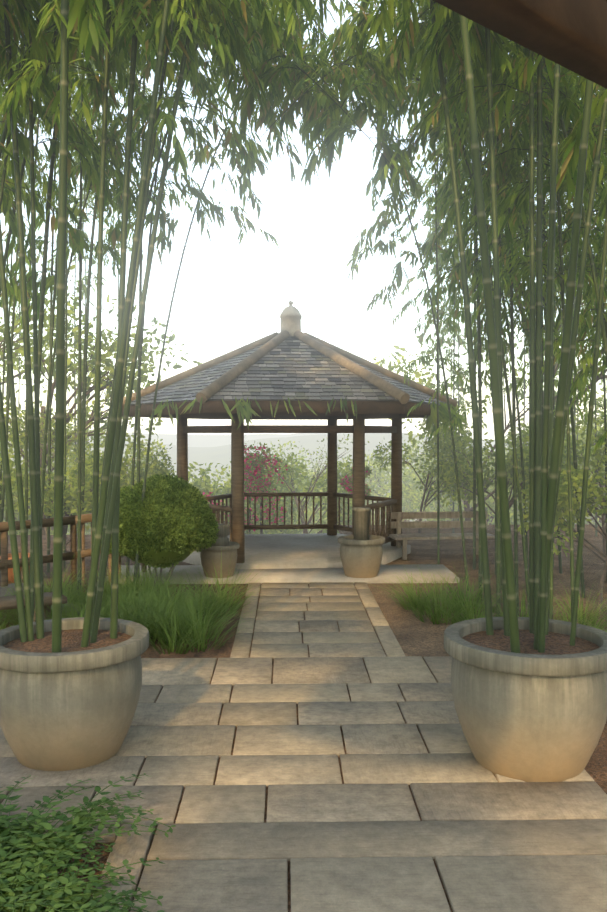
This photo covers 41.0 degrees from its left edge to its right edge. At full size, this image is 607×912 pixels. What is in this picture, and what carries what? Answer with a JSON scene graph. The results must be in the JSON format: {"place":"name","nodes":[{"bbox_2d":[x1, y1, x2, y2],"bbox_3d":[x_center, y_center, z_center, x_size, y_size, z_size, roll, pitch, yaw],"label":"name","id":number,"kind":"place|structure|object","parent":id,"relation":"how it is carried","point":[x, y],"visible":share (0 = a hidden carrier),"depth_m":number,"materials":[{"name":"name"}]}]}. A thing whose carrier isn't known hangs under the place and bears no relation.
{"place":"outdoors","nodes":[
{"label":"outdoors","id":0,"kind":"place"},
{"bbox_2d":[0,0,226,251],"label":"leaves","id":1,"kind":"object","parent":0,"point":[117,160],"depth_m":9.03,"materials":[{"name":"green plant"}]},
{"bbox_2d":[0,433,587,910],"bbox_3d":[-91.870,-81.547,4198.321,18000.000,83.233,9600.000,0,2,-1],"label":"ground","id":2,"kind":"structure","parent":0,"point":[204,451],"depth_m":1283.13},
{"bbox_2d":[0,553,29,583],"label":"terracotta pot","id":3,"kind":"object","parent":2,"relation":"on","point":[10,575],"visible":0.15,"depth_m":9.70,"materials":[{"name":"orange ceramic"}]},
{"bbox_2d":[18,67,118,534],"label":"bamboo stalks","id":4,"kind":"object","parent":2,"relation":"on","point":[74,338],"visible":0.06,"depth_m":16.67,"materials":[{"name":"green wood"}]},
{"bbox_2d":[1,38,150,341],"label":"grove","id":5,"kind":"object","parent":4,"relation":"attached to","point":[85,277],"depth_m":16.12,"materials":[{"name":"green plant"}]},
{"bbox_2d":[34,842,113,908],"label":"bed soil","id":6,"kind":"structure","parent":2,"relation":"on","point":[103,858],"depth_m":3.42,"materials":[{"name":"brown soil"}]},
{"bbox_2d":[0,773,175,911],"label":"plant","id":7,"kind":"object","parent":6,"relation":"on","point":[17,861],"depth_m":3.12,"materials":[{"name":"green plant"}]},
{"bbox_2d":[6,820,155,911],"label":"kerb stones","id":8,"kind":"object","parent":2,"relation":"on","point":[132,848],"visible":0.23,"depth_m":3.48,"materials":[{"name":"grey stone"}]},
{"bbox_2d":[0,582,247,658],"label":"soil bed","id":9,"kind":"object","parent":2,"relation":"on","point":[224,650],"depth_m":7.02,"materials":[{"name":"brown soil"}]},
{"bbox_2d":[0,583,82,617],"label":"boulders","id":10,"kind":"object","parent":9,"relation":"on","point":[4,590],"visible":0.04,"depth_m":8.35,"materials":[{"name":"stone"}]},
{"bbox_2d":[0,513,146,621],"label":"rustic fence","id":11,"kind":"object","parent":9,"relation":"on","point":[7,602],"visible":0.25,"depth_m":8.84,"materials":[{"name":"brown wood"}]},
{"bbox_2d":[0,3,167,621],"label":"bamboo stalks","id":12,"kind":"object","parent":9,"relation":"on","point":[81,444],"visible":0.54,"depth_m":9.09,"materials":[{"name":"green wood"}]},
{"bbox_2d":[100,472,219,586],"bbox_3d":[-1.701,0.887,9.409,1.420,1.369,1.375,0,2,-1],"label":"topiary bush","id":13,"kind":"object","parent":9,"relation":"on","point":[206,534],"depth_m":8.96,"materials":[{"name":"green plant"}]},
{"bbox_2d":[0,548,606,653],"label":"grass clumps","id":14,"kind":"object","parent":9,"relation":"on","point":[174,620],"visible":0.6,"depth_m":7.69,"materials":[{"name":"green plant"}]},
{"bbox_2d":[200,524,239,577],"bbox_3d":[-1.043,1.196,10.004,0.507,0.701,0.507,0,2,-1],"label":"plant pot","id":15,"kind":"object","parent":2,"relation":"on","point":[209,556],"visible":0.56,"depth_m":9.84,"materials":[{"name":"stone"}]},
{"bbox_2d":[105,533,459,583],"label":"gazebo floor","id":16,"kind":"structure","parent":2,"relation":"on","point":[292,558],"depth_m":10.56,"materials":[{"name":"beige stone"}]},
{"bbox_2d":[177,413,401,562],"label":"gazebo posts","id":17,"kind":"object","parent":16,"relation":"on","point":[237,472],"visible":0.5,"depth_m":10.78,"materials":[{"name":"brown wood"}]},
{"bbox_2d":[122,401,453,432],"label":"eave beams","id":18,"kind":"structure","parent":17,"relation":"on","point":[368,409],"depth_m":10.62,"materials":[{"name":"brown wood"}]},
{"bbox_2d":[123,336,452,406],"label":"gazebo roof","id":19,"kind":"structure","parent":18,"relation":"on","point":[291,368],"depth_m":10.59,"materials":[{"name":"grey tile"}]},
{"bbox_2d":[278,300,301,336],"bbox_3d":[-0.189,-2.008,12.015,0.400,0.595,0.400,0,2,-1],"label":"roof finial","id":20,"kind":"object","parent":19,"relation":"on","point":[290,316],"visible":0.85,"depth_m":11.89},
{"bbox_2d":[123,330,457,408],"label":"gazebo ridge rolls","id":21,"kind":"object","parent":19,"relation":"on","point":[338,355],"visible":0.54,"depth_m":11.51,"materials":[{"name":"wood"}]},
{"bbox_2d":[150,396,466,438],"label":"bamboo leaves","id":22,"kind":"object","parent":18,"relation":"attached to","point":[247,411],"visible":0.85,"depth_m":9.98,"materials":[{"name":"green plant"}]},
{"bbox_2d":[204,492,396,544],"bbox_3d":[-0.190,0.950,12.132,3.198,0.605,2.872,0,2,-1],"label":"gazebo railing","id":23,"kind":"object","parent":17,"relation":"attached to","point":[387,502],"visible":0.56,"depth_m":13.21,"materials":[{"name":"brown wood"}]},
{"bbox_2d":[338,507,384,577],"bbox_3d":[0.717,1.091,10.020,0.590,0.910,0.590,0,2,-1],"label":"plant pot","id":24,"kind":"object","parent":16,"relation":"on","point":[361,551],"visible":0.9,"depth_m":9.85,"materials":[{"name":"stone"}]},
{"bbox_2d":[203,442,372,534],"bbox_3d":[-0.327,0.828,14.727,3.186,2.175,1.549,0,2,-1],"label":"flower shrub","id":25,"kind":"object","parent":2,"relation":"on","point":[259,459],"depth_m":14.56,"materials":[{"name":"plant"}]},
{"bbox_2d":[0,1,606,616],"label":"bamboo stalks","id":26,"kind":"object","parent":2,"relation":"on","point":[432,313],"visible":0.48,"depth_m":7.22,"materials":[{"name":"green plant"}]},
{"bbox_2d":[0,64,606,534],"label":"trees","id":27,"kind":"object","parent":2,"relation":"on","point":[410,502],"depth_m":20.69,"materials":[{"name":"green plant"}]},
{"bbox_2d":[0,402,606,613],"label":"shrubs","id":28,"kind":"object","parent":2,"relation":"on","point":[447,473],"depth_m":11.13,"materials":[{"name":"green plant"}]},
{"bbox_2d":[3,0,606,574],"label":"bamboo stalks","id":29,"kind":"object","parent":2,"relation":"on","point":[397,172],"visible":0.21,"depth_m":8.31,"materials":[{"name":"green plant"}]},
{"bbox_2d":[437,141,596,536],"bbox_3d":[5.347,-4.828,14.661,6.610,12.487,11.294,0,2,-1],"label":"bamboo","id":30,"kind":"object","parent":2,"relation":"on","point":[524,398],"visible":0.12,"depth_m":15.20,"materials":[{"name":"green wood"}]},
{"bbox_2d":[399,3,606,454],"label":"leaves","id":31,"kind":"object","parent":30,"relation":"on","point":[443,333],"depth_m":16.01,"materials":[{"name":"green plant"}]},
{"bbox_2d":[584,720,606,793],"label":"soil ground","id":32,"kind":"structure","parent":2,"relation":"on","point":[595,768],"depth_m":4.44,"materials":[{"name":"brown soil"}]},
{"bbox_2d":[0,582,606,911],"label":"paving","id":33,"kind":"structure","parent":0,"point":[363,838],"depth_m":4.09,"materials":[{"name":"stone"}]},
{"bbox_2d":[0,617,148,770],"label":"pot","id":34,"kind":"object","parent":33,"relation":"on","point":[65,711],"visible":0.71,"depth_m":4.25,"materials":[{"name":"concrete"}]},
{"bbox_2d":[3,629,130,652],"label":"potting soil","id":35,"kind":"structure","parent":34,"relation":"in","point":[71,639],"depth_m":4.59,"materials":[{"name":"brown soil"}]},
{"bbox_2d":[0,0,194,652],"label":"bamboo stalks","id":36,"kind":"object","parent":35,"relation":"on","point":[110,513],"visible":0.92,"depth_m":4.63,"materials":[{"name":"green plant"}]},
{"bbox_2d":[0,0,339,181],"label":"bamboo leaves","id":37,"kind":"object","parent":36,"relation":"attached to","point":[21,88],"depth_m":4.55,"materials":[{"name":"green plant"}]},
{"bbox_2d":[0,0,606,336],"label":"bamboo leaves","id":38,"kind":"object","parent":36,"relation":"attached to","point":[272,35],"depth_m":6.26,"materials":[{"name":"green plant"}]},
{"bbox_2d":[0,0,606,312],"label":"arching bamboo","id":39,"kind":"object","parent":38,"relation":"attached to","point":[84,22],"depth_m":7.08,"materials":[{"name":"green plant"}]},
{"bbox_2d":[444,617,606,781],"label":"pot","id":40,"kind":"object","parent":33,"relation":"on","point":[532,717],"visible":0.83,"depth_m":4.12,"materials":[{"name":"concrete"}]},
{"bbox_2d":[462,629,599,654],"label":"potting soil","id":41,"kind":"structure","parent":40,"relation":"in","point":[556,643],"depth_m":4.49,"materials":[{"name":"brown soil"}]},
{"bbox_2d":[430,0,606,652],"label":"bamboo stalks","id":42,"kind":"object","parent":41,"relation":"on","point":[544,477],"visible":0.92,"depth_m":4.38,"materials":[{"name":"green plant"}]},
{"bbox_2d":[291,0,606,196],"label":"potted bamboo","id":43,"kind":"object","parent":42,"relation":"attached to","point":[411,26],"depth_m":4.83,"materials":[{"name":"green plant"}]},
{"bbox_2d":[0,0,606,439],"label":"sky","id":44,"kind":"structure","parent":0,"point":[229,296],"materials":[{"name":"white"}]},
{"bbox_2d":[338,524,606,657],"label":"dirt","id":45,"kind":"structure","parent":0,"point":[414,635],"depth_m":9.92,"materials":[{"name":"brown soil"}]},
{"bbox_2d":[389,511,494,559],"bbox_3d":[2.027,1.164,11.876,1.500,0.660,0.450,0,2,-6],"label":"garden bench","id":46,"kind":"object","parent":45,"relation":"on","point":[398,536],"visible":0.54,"depth_m":12.00,"materials":[{"name":"brown wood"}]},
{"bbox_2d":[434,79,606,618],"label":"bamboo stalks","id":47,"kind":"object","parent":45,"relation":"on","point":[498,565],"visible":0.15,"depth_m":8.59,"materials":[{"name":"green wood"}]},
{"bbox_2d":[383,0,606,454],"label":"leaves","id":48,"kind":"object","parent":47,"relation":"on","point":[518,274],"depth_m":7.43,"materials":[{"name":"green plant"}]},
{"bbox_2d":[433,0,606,88],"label":"veranda eave","id":49,"kind":"object","parent":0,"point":[571,35],"visible":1,"depth_m":1.57,"materials":[{"name":"brown wood"}]}
]}

